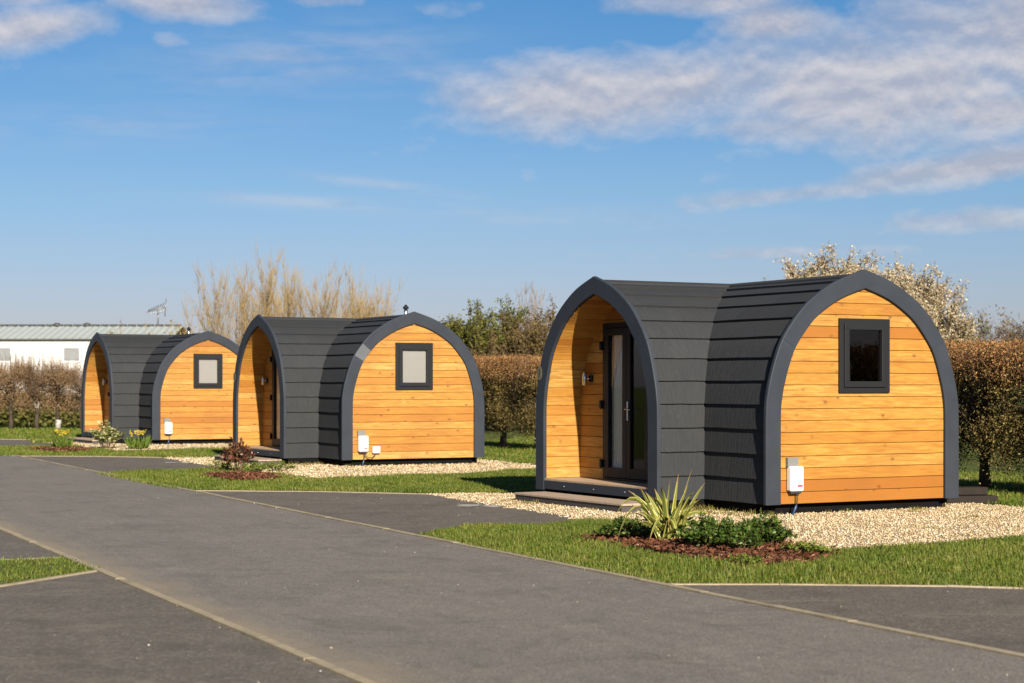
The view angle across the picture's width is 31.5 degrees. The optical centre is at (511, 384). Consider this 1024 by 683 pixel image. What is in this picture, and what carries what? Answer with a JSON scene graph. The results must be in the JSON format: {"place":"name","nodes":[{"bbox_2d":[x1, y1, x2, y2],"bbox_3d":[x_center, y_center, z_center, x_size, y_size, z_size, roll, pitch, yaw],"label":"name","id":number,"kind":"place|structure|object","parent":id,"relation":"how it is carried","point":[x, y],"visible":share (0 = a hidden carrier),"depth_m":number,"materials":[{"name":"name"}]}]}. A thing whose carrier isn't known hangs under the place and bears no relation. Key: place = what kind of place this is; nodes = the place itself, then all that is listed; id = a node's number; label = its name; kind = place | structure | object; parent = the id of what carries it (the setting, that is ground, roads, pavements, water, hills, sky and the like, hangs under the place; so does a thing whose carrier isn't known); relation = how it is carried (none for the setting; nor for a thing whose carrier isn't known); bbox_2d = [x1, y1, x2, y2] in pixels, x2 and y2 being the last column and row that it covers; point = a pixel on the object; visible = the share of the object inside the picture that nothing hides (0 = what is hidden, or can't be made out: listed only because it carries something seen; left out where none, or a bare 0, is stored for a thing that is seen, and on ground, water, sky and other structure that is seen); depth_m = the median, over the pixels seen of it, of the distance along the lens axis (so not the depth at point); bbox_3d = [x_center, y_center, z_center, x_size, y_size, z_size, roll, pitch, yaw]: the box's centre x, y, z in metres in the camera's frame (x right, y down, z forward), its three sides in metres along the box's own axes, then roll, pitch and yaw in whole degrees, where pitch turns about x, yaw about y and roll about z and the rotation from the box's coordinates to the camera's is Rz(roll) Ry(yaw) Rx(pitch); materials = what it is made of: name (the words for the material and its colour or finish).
{"place":"outdoors","nodes":[
{"label":"outdoors","id":0,"kind":"place"},
{"bbox_2d":[0,0,1023,345],"label":"sky","id":1,"kind":"structure","parent":0,"point":[460,151],"materials":[{"name":"blue"}]},
{"bbox_2d":[0,386,1023,588],"bbox_3d":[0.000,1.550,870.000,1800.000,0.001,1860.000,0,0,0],"label":"ground","id":2,"kind":"structure","parent":0,"point":[969,466],"depth_m":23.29,"materials":[{"name":"green plant"}]},
{"bbox_2d":[0,363,13,415],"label":"hedge tree","id":3,"kind":"object","parent":2,"relation":"on","point":[1,377],"visible":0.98,"depth_m":62.13,"materials":[{"name":"brown plant"}]},
{"bbox_2d":[0,352,44,428],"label":"hedge tree","id":4,"kind":"object","parent":2,"relation":"on","point":[11,421],"visible":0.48,"depth_m":62.71,"materials":[{"name":"brown plant"}]},
{"bbox_2d":[0,439,52,445],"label":"parking bay","id":5,"kind":"object","parent":2,"relation":"on","point":[14,442],"visible":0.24,"depth_m":47.52,"materials":[{"name":"grey asphalt"}]},
{"bbox_2d":[1,352,64,428],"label":"hedge tree","id":6,"kind":"object","parent":2,"relation":"on","point":[35,388],"visible":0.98,"depth_m":61.80,"materials":[{"name":"brown plant"}]},
{"bbox_2d":[0,391,80,425],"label":"hedge","id":7,"kind":"object","parent":2,"relation":"on","point":[23,419],"visible":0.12,"depth_m":68.03,"materials":[{"name":"green plant"}]},
{"bbox_2d":[0,570,96,586],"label":"kerb edging","id":8,"kind":"object","parent":2,"relation":"on","point":[45,578],"visible":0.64,"depth_m":14.36,"materials":[{"name":"concrete"}]},
{"bbox_2d":[30,358,82,428],"bbox_3d":[-15.622,0.312,62.817,2.269,2.488,1.814,0,0,6],"label":"hedge tree","id":9,"kind":"object","parent":2,"relation":"on","point":[57,423],"visible":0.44,"depth_m":62.70,"materials":[{"name":"brown plant"}]},
{"bbox_2d":[51,358,82,428],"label":"hedge tree","id":10,"kind":"object","parent":2,"relation":"on","point":[72,378],"visible":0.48,"depth_m":61.83,"materials":[{"name":"brown plant"}]},
{"bbox_2d":[0,300,186,394],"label":"white building","id":11,"kind":"structure","parent":2,"relation":"on","point":[70,342],"depth_m":72.20,"materials":[{"name":"plastic"}]},
{"bbox_2d":[0,346,11,361],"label":"window","id":12,"kind":"structure","parent":11,"relation":"in","point":[4,350],"depth_m":71.98,"materials":[{"name":"white plastic"}]},
{"bbox_2d":[62,346,80,361],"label":"window","id":13,"kind":"structure","parent":11,"relation":"in","point":[70,353],"depth_m":71.98,"materials":[{"name":"white plastic"}]},
{"bbox_2d":[65,456,162,457],"bbox_3d":[-9.049,1.549,38.798,3.493,0.042,0.266,0,0,13],"label":"kerb edging","id":14,"kind":"object","parent":2,"relation":"on","point":[108,456],"visible":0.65,"depth_m":38.76,"materials":[{"name":"concrete"}]},
{"bbox_2d":[25,456,219,472],"bbox_3d":[-8.260,1.541,35.485,4.007,0.001,8.573,0,0,-24],"label":"parking bay","id":15,"kind":"object","parent":2,"relation":"on","point":[113,464],"visible":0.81,"depth_m":35.48,"materials":[{"name":"grey asphalt"}]},
{"bbox_2d":[61,443,231,450],"bbox_3d":[-8.833,1.545,47.508,6.091,0.001,9.710,0,0,-23],"label":"gravel bed","id":16,"kind":"object","parent":2,"relation":"on","point":[168,445],"visible":0.09,"depth_m":45.34,"materials":[{"name":"beige gravel"}]},
{"bbox_2d":[66,437,108,443],"bbox_3d":[-11.299,1.494,48.340,0.476,0.112,2.670,0,0,-28],"label":"door step","id":17,"kind":"object","parent":16,"relation":"on","point":[84,440],"depth_m":47.88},
{"bbox_2d":[89,420,125,448],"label":"variegated shrub","id":18,"kind":"object","parent":16,"relation":"on","point":[109,433],"visible":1,"depth_m":43.63,"materials":[{"name":"green plant"}]},
{"bbox_2d":[124,430,152,448],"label":"flower clump","id":19,"kind":"object","parent":16,"relation":"on","point":[133,442],"visible":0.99,"depth_m":43.27,"materials":[{"name":"green plant"}]},
{"bbox_2d":[81,327,239,444],"bbox_3d":[-9.198,0.002,48.907,3.686,3.104,4.334,0,0,-28],"label":"camping pod","id":20,"kind":"object","parent":16,"relation":"on","point":[167,389],"visible":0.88,"depth_m":47.42,"materials":[{"name":"wood"}]},
{"bbox_2d":[108,392,109,425],"bbox_3d":[-10.813,0.242,49.191,0.096,1.973,0.651,0,0,-31],"label":"door","id":21,"kind":"structure","parent":20,"relation":"in","point":[108,392],"depth_m":49.35,"materials":[{"name":"metal"}]},
{"bbox_2d":[193,354,222,387],"bbox_3d":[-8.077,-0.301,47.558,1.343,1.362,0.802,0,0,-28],"label":"window","id":22,"kind":"structure","parent":20,"relation":"in","point":[207,368],"depth_m":47.24,"materials":[{"name":"white glass"}]},
{"bbox_2d":[0,531,355,682],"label":"parking bay","id":23,"kind":"object","parent":2,"relation":"on","point":[115,630],"depth_m":10.85,"materials":[{"name":"grey asphalt"}]},
{"bbox_2d":[0,558,92,583],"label":"grass strip","id":24,"kind":"object","parent":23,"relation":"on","point":[24,568],"depth_m":15.17,"materials":[{"name":"green plant"}]},
{"bbox_2d":[164,308,204,334],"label":"yellow bush","id":25,"kind":"object","parent":2,"relation":"on","point":[184,328],"visible":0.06,"depth_m":57.02,"materials":[{"name":"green plant"}]},
{"bbox_2d":[0,526,375,682],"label":"kerb edging","id":26,"kind":"object","parent":2,"relation":"on","point":[330,667],"visible":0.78,"depth_m":11.75,"materials":[{"name":"concrete"}]},
{"bbox_2d":[206,460,232,470],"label":"cushion plant","id":27,"kind":"object","parent":2,"relation":"on","point":[225,466],"visible":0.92,"depth_m":32.53,"materials":[{"name":"green plant"}]},
{"bbox_2d":[181,258,278,344],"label":"willow tree","id":28,"kind":"object","parent":2,"relation":"on","point":[214,320],"visible":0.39,"depth_m":79.89,"materials":[{"name":"beige plant"}]},
{"bbox_2d":[219,437,256,471],"bbox_3d":[-4.859,1.241,32.174,0.575,0.654,0.628,0,0,-26],"label":"red shrub","id":29,"kind":"object","parent":2,"relation":"on","point":[238,456],"visible":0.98,"depth_m":32.20,"materials":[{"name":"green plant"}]},
{"bbox_2d":[231,460,269,471],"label":"cushion plant","id":30,"kind":"object","parent":2,"relation":"on","point":[254,466],"visible":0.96,"depth_m":31.42,"materials":[{"name":"green plant"}]},
{"bbox_2d":[217,235,289,345],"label":"willow tree","id":31,"kind":"object","parent":2,"relation":"on","point":[266,305],"visible":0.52,"depth_m":77.87,"materials":[{"name":"beige plant"}]},
{"bbox_2d":[237,247,323,316],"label":"willow tree","id":32,"kind":"object","parent":2,"relation":"on","point":[290,307],"visible":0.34,"depth_m":82.12,"materials":[{"name":"beige plant"}]},
{"bbox_2d":[197,490,426,493],"bbox_3d":[-2.874,1.550,26.032,3.493,0.040,0.262,0,0,13],"label":"kerb edging","id":33,"kind":"object","parent":2,"relation":"on","point":[311,491],"visible":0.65,"depth_m":26.11,"materials":[{"name":"concrete"}]},
{"bbox_2d":[292,251,367,317],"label":"willow tree","id":34,"kind":"object","parent":2,"relation":"on","point":[322,312],"visible":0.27,"depth_m":79.52,"materials":[{"name":"beige plant"}]},
{"bbox_2d":[167,457,534,477],"bbox_3d":[-2.861,1.545,35.145,6.030,0.001,9.692,0,0,-23],"label":"gravel bed","id":35,"kind":"object","parent":2,"relation":"on","point":[381,466],"visible":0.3,"depth_m":33.25,"materials":[{"name":"beige gravel"}]},
{"bbox_2d":[214,455,281,464],"bbox_3d":[-5.255,1.494,35.977,0.476,0.112,2.670,0,0,-28],"label":"door step","id":36,"kind":"object","parent":35,"relation":"on","point":[256,459],"depth_m":34.92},
{"bbox_2d":[263,459,296,471],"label":"cushion plant","id":37,"kind":"object","parent":35,"relation":"on","point":[271,464],"visible":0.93,"depth_m":32.16,"materials":[{"name":"green plant"}]},
{"bbox_2d":[233,305,483,465],"bbox_3d":[-3.147,0.002,36.517,3.686,3.104,4.334,0,0,-28],"label":"camping pod","id":38,"kind":"object","parent":35,"relation":"on","point":[406,388],"visible":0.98,"depth_m":35.12,"materials":[{"name":"wood"}]},
{"bbox_2d":[270,349,279,446],"bbox_3d":[-4.582,0.225,36.571,0.160,2.080,1.259,0,0,-30],"label":"door","id":39,"kind":"structure","parent":38,"relation":"in","point":[275,397],"depth_m":36.92,"materials":[{"name":"metal"}]},
{"bbox_2d":[395,343,432,389],"bbox_3d":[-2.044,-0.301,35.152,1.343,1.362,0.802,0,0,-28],"label":"window","id":40,"kind":"structure","parent":38,"relation":"in","point":[413,361],"depth_m":34.84,"materials":[{"name":"white glass"}]},
{"bbox_2d":[326,262,390,317],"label":"willow tree","id":41,"kind":"object","parent":2,"relation":"on","point":[359,311],"visible":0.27,"depth_m":82.27,"materials":[{"name":"beige plant"}]},
{"bbox_2d":[337,274,406,317],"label":"willow tree","id":42,"kind":"object","parent":2,"relation":"on","point":[386,303],"visible":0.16,"depth_m":83.93,"materials":[{"name":"beige plant"}]},
{"bbox_2d":[203,491,582,533],"bbox_3d":[-2.088,1.541,22.718,4.021,0.001,8.564,0,0,-24],"label":"parking bay","id":43,"kind":"object","parent":2,"relation":"on","point":[415,513],"visible":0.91,"depth_m":22.41,"materials":[{"name":"grey asphalt"}]},
{"bbox_2d":[459,504,481,505],"bbox_3d":[-0.544,1.536,23.128,0.340,0.001,0.461,0,0,0],"label":"paint mark","id":44,"kind":"object","parent":43,"relation":"on","point":[470,504],"visible":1,"depth_m":23.28,"materials":[{"name":"white paint"}]},
{"bbox_2d":[483,504,503,506],"bbox_3d":[-0.244,1.536,23.038,0.312,0.001,0.560,0,0,-28],"label":"paint mark","id":45,"kind":"object","parent":43,"relation":"on","point":[493,505],"visible":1,"depth_m":23.08,"materials":[{"name":"white paint"}]},
{"bbox_2d":[439,299,513,392],"bbox_3d":[-1.417,-0.650,59.965,3.161,4.512,3.084,0,0,0],"label":"evergreen tree","id":46,"kind":"object","parent":2,"relation":"on","point":[472,340],"visible":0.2,"depth_m":59.80,"materials":[{"name":"green plant"}]},
{"bbox_2d":[470,348,509,439],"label":"hedge tree","id":47,"kind":"object","parent":2,"relation":"on","point":[475,354],"visible":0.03,"depth_m":45.56,"materials":[{"name":"brown plant"}]},
{"bbox_2d":[451,296,529,429],"bbox_3d":[-0.695,-0.757,61.712,3.217,4.726,3.101,0,0,-18],"label":"evergreen tree","id":48,"kind":"object","parent":2,"relation":"on","point":[517,315],"visible":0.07,"depth_m":61.40,"materials":[{"name":"green plant"}]},
{"bbox_2d":[474,345,540,445],"bbox_3d":[-0.196,0.270,44.386,2.097,2.569,3.150,0,0,-26],"label":"hedge tree","id":49,"kind":"object","parent":2,"relation":"on","point":[503,436],"visible":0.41,"depth_m":43.91,"materials":[{"name":"brown plant"}]},
{"bbox_2d":[481,347,541,447],"bbox_3d":[0.637,0.299,42.745,2.206,2.553,3.371,0,0,-26],"label":"hedge tree","id":50,"kind":"object","parent":2,"relation":"on","point":[529,378],"visible":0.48,"depth_m":42.76,"materials":[{"name":"brown plant"}]},
{"bbox_2d":[0,455,1023,682],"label":"lane","id":51,"kind":"structure","parent":2,"relation":"on","point":[374,604],"depth_m":12.64,"materials":[{"name":"grey asphalt"}]},
{"bbox_2d":[7,460,1023,682],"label":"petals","id":52,"kind":"object","parent":51,"relation":"on","point":[421,573],"visible":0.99,"depth_m":13.29,"materials":[{"name":"white plant"}]},
{"bbox_2d":[14,455,1023,658],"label":"kerb edging","id":53,"kind":"object","parent":2,"relation":"on","point":[914,634],"visible":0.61,"depth_m":13.78,"materials":[{"name":"concrete"}]},
{"bbox_2d":[484,308,553,432],"bbox_3d":[0.274,-0.483,57.918,2.494,4.173,3.171,0,0,30],"label":"scrub bush","id":54,"kind":"object","parent":2,"relation":"on","point":[534,340],"visible":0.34,"depth_m":57.63,"materials":[{"name":"green plant"}]},
{"bbox_2d":[507,283,544,333],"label":"bare tree","id":55,"kind":"object","parent":2,"relation":"on","point":[520,304],"visible":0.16,"depth_m":85.10,"materials":[{"name":"plant"}]},
{"bbox_2d":[35,439,1023,548],"bbox_3d":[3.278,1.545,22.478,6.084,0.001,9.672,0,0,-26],"label":"gravel bed","id":56,"kind":"object","parent":2,"relation":"on","point":[856,526],"visible":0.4,"depth_m":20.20,"materials":[{"name":"beige gravel"}]},
{"bbox_2d":[514,491,652,512],"bbox_3d":[0.881,1.494,23.166,0.476,0.112,2.670,0,0,-29],"label":"door step","id":57,"kind":"object","parent":56,"relation":"on","point":[591,502],"depth_m":22.93,"materials":[{"name":"grey concrete"}]},
{"bbox_2d":[536,269,958,514],"bbox_3d":[2.976,0.077,23.752,3.686,2.954,4.334,0,0,-29],"label":"camping pod","id":58,"kind":"object","parent":56,"relation":"on","point":[833,393],"visible":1,"depth_m":22.43,"materials":[{"name":"paint"}]},
{"bbox_2d":[599,322,647,482],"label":"door","id":59,"kind":"structure","parent":58,"relation":"in","point":[623,404],"depth_m":24.09,"materials":[{"name":"black glass"}]},
{"bbox_2d":[837,318,889,392],"bbox_3d":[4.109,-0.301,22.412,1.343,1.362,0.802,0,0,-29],"label":"window","id":60,"kind":"structure","parent":58,"relation":"in","point":[863,361],"depth_m":22.21,"materials":[{"name":"black glass"}]},
{"bbox_2d":[945,486,997,503],"bbox_3d":[5.935,1.448,23.866,0.720,0.205,0.510,0,0,-13],"label":"doorstep","id":61,"kind":"object","parent":56,"relation":"on","point":[972,494],"visible":0.52,"depth_m":23.68,"materials":[{"name":"grey concrete"}]},
{"bbox_2d":[507,296,556,346],"bbox_3d":[1.049,-0.705,60.408,2.577,4.617,2.901,0,0,-12],"label":"scrub bush","id":62,"kind":"object","parent":2,"relation":"on","point":[536,319],"visible":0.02,"depth_m":60.30,"materials":[{"name":"brown plant"}]},
{"bbox_2d":[520,280,555,337],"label":"bare tree","id":63,"kind":"object","parent":2,"relation":"on","point":[532,308],"visible":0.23,"depth_m":85.01,"materials":[{"name":"plant"}]},
{"bbox_2d":[205,459,1023,519],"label":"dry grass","id":64,"kind":"structure","parent":2,"relation":"on","point":[700,508],"depth_m":22.30,"materials":[{"name":"plant"}]},
{"bbox_2d":[573,530,840,566],"bbox_3d":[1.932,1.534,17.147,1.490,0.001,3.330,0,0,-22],"label":"mulch bed","id":65,"kind":"object","parent":2,"relation":"on","point":[656,550],"visible":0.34,"depth_m":16.70,"materials":[{"name":"brown wood"}]},
{"bbox_2d":[598,515,653,538],"bbox_3d":[1.143,1.423,17.994,0.594,0.276,0.495,0,0,0],"label":"shrub","id":66,"kind":"object","parent":65,"relation":"on","point":[628,529],"visible":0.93,"depth_m":17.94,"materials":[{"name":"green plant"}]},
{"bbox_2d":[607,470,710,544],"bbox_3d":[1.430,1.165,17.373,0.984,0.730,0.728,0,0,-26],"label":"spiky plant","id":67,"kind":"object","parent":65,"relation":"on","point":[657,519],"visible":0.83,"depth_m":17.39,"materials":[{"name":"green plant"}]},
{"bbox_2d":[674,510,748,550],"bbox_3d":[1.880,1.359,16.801,0.760,0.404,0.738,0,0,0],"label":"shrub","id":68,"kind":"object","parent":65,"relation":"on","point":[705,530],"visible":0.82,"depth_m":16.68,"materials":[{"name":"green plant"}]},
{"bbox_2d":[717,523,765,550],"bbox_3d":[2.095,1.419,16.633,0.460,0.292,0.469,0,0,0],"label":"shrub","id":69,"kind":"object","parent":65,"relation":"on","point":[748,539],"visible":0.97,"depth_m":16.54,"materials":[{"name":"green plant"}]},
{"bbox_2d":[737,510,798,547],"bbox_3d":[2.398,1.370,17.126,0.579,0.389,0.681,0,0,0],"label":"shrub","id":70,"kind":"object","parent":65,"relation":"on","point":[771,529],"visible":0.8,"depth_m":16.97,"materials":[{"name":"green plant"}]},
{"bbox_2d":[780,539,836,554],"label":"cushion plant","id":71,"kind":"object","parent":65,"relation":"on","point":[804,546],"visible":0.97,"depth_m":16.37,"materials":[{"name":"green plant"}]},
{"bbox_2d":[724,552,762,565],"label":"cushion plant","id":72,"kind":"object","parent":2,"relation":"on","point":[745,558],"visible":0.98,"depth_m":15.48,"materials":[{"name":"green plant"}]},
{"bbox_2d":[763,242,860,280],"bbox_3d":[7.836,-1.011,46.037,3.066,5.232,3.154,0,0,0],"label":"blossom tree","id":73,"kind":"object","parent":2,"relation":"on","point":[822,263],"visible":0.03,"depth_m":45.82,"materials":[{"name":"beige plant"}]},
{"bbox_2d":[669,583,1022,588],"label":"kerb edging","id":74,"kind":"object","parent":2,"relation":"on","point":[1001,587],"visible":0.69,"depth_m":13.91,"materials":[{"name":"concrete"}]},
{"bbox_2d":[679,585,1023,652],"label":"parking bay","id":75,"kind":"object","parent":2,"relation":"on","point":[963,614],"visible":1,"depth_m":12.67,"materials":[{"name":"grey asphalt"}]},
{"bbox_2d":[816,250,920,284],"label":"blossom tree","id":76,"kind":"object","parent":2,"relation":"on","point":[857,265],"visible":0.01,"depth_m":47.14,"materials":[{"name":"beige plant"}]},
{"bbox_2d":[881,252,989,358],"bbox_3d":[10.013,-0.885,45.085,2.820,4.981,2.939,0,0,-40],"label":"blossom tree","id":77,"kind":"object","parent":2,"relation":"on","point":[926,295],"visible":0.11,"depth_m":44.62,"materials":[{"name":"beige plant"}]},
{"bbox_2d":[946,338,1004,481],"bbox_3d":[6.117,0.311,28.545,2.206,2.529,3.371,0,0,-26],"label":"hedge tree","id":78,"kind":"object","parent":2,"relation":"on","point":[964,450],"visible":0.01,"depth_m":27.73,"materials":[{"name":"brown plant"}]},
{"bbox_2d":[944,297,1010,408],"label":"tree","id":79,"kind":"object","parent":2,"relation":"on","point":[982,331],"visible":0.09,"depth_m":94.29,"materials":[{"name":"brown plant"}]},
{"bbox_2d":[944,321,1023,488],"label":"hedge tree","id":80,"kind":"object","parent":2,"relation":"on","point":[978,424],"visible":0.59,"depth_m":26.18,"materials":[{"name":"brown plant"}]},
{"bbox_2d":[960,335,1023,486],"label":"hedge tree","id":81,"kind":"object","parent":2,"relation":"on","point":[1014,431],"visible":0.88,"depth_m":25.55,"materials":[{"name":"brown plant"}]},
{"bbox_2d":[973,310,1023,411],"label":"tree","id":82,"kind":"object","parent":2,"relation":"on","point":[1013,330],"visible":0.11,"depth_m":99.46,"materials":[{"name":"brown plant"}]},
{"bbox_2d":[995,304,1023,361],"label":"tree","id":83,"kind":"object","parent":2,"relation":"on","point":[1007,333],"visible":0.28,"depth_m":98.31,"materials":[{"name":"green plant"}]},
{"label":"mulch bed","id":84,"kind":"structure","parent":2,"relation":"on","visible":0},
{"bbox_2d":[20,445,89,451],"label":"bark chips","id":85,"kind":"object","parent":84,"relation":"on","point":[57,448],"visible":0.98,"depth_m":42.39,"materials":[{"name":"brown wood"}]},
{"bbox_2d":[49,429,74,449],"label":"flower clump","id":86,"kind":"object","parent":84,"relation":"on","point":[68,443],"visible":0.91,"depth_m":42.92,"materials":[{"name":"green plant"}]},
{"label":"mulch bed","id":87,"kind":"structure","parent":2,"relation":"on","visible":0},
{"bbox_2d":[196,470,291,480],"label":"bark chips","id":88,"kind":"object","parent":87,"relation":"on","point":[240,475],"visible":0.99,"depth_m":29.72,"materials":[{"name":"brown wood"}]}
]}

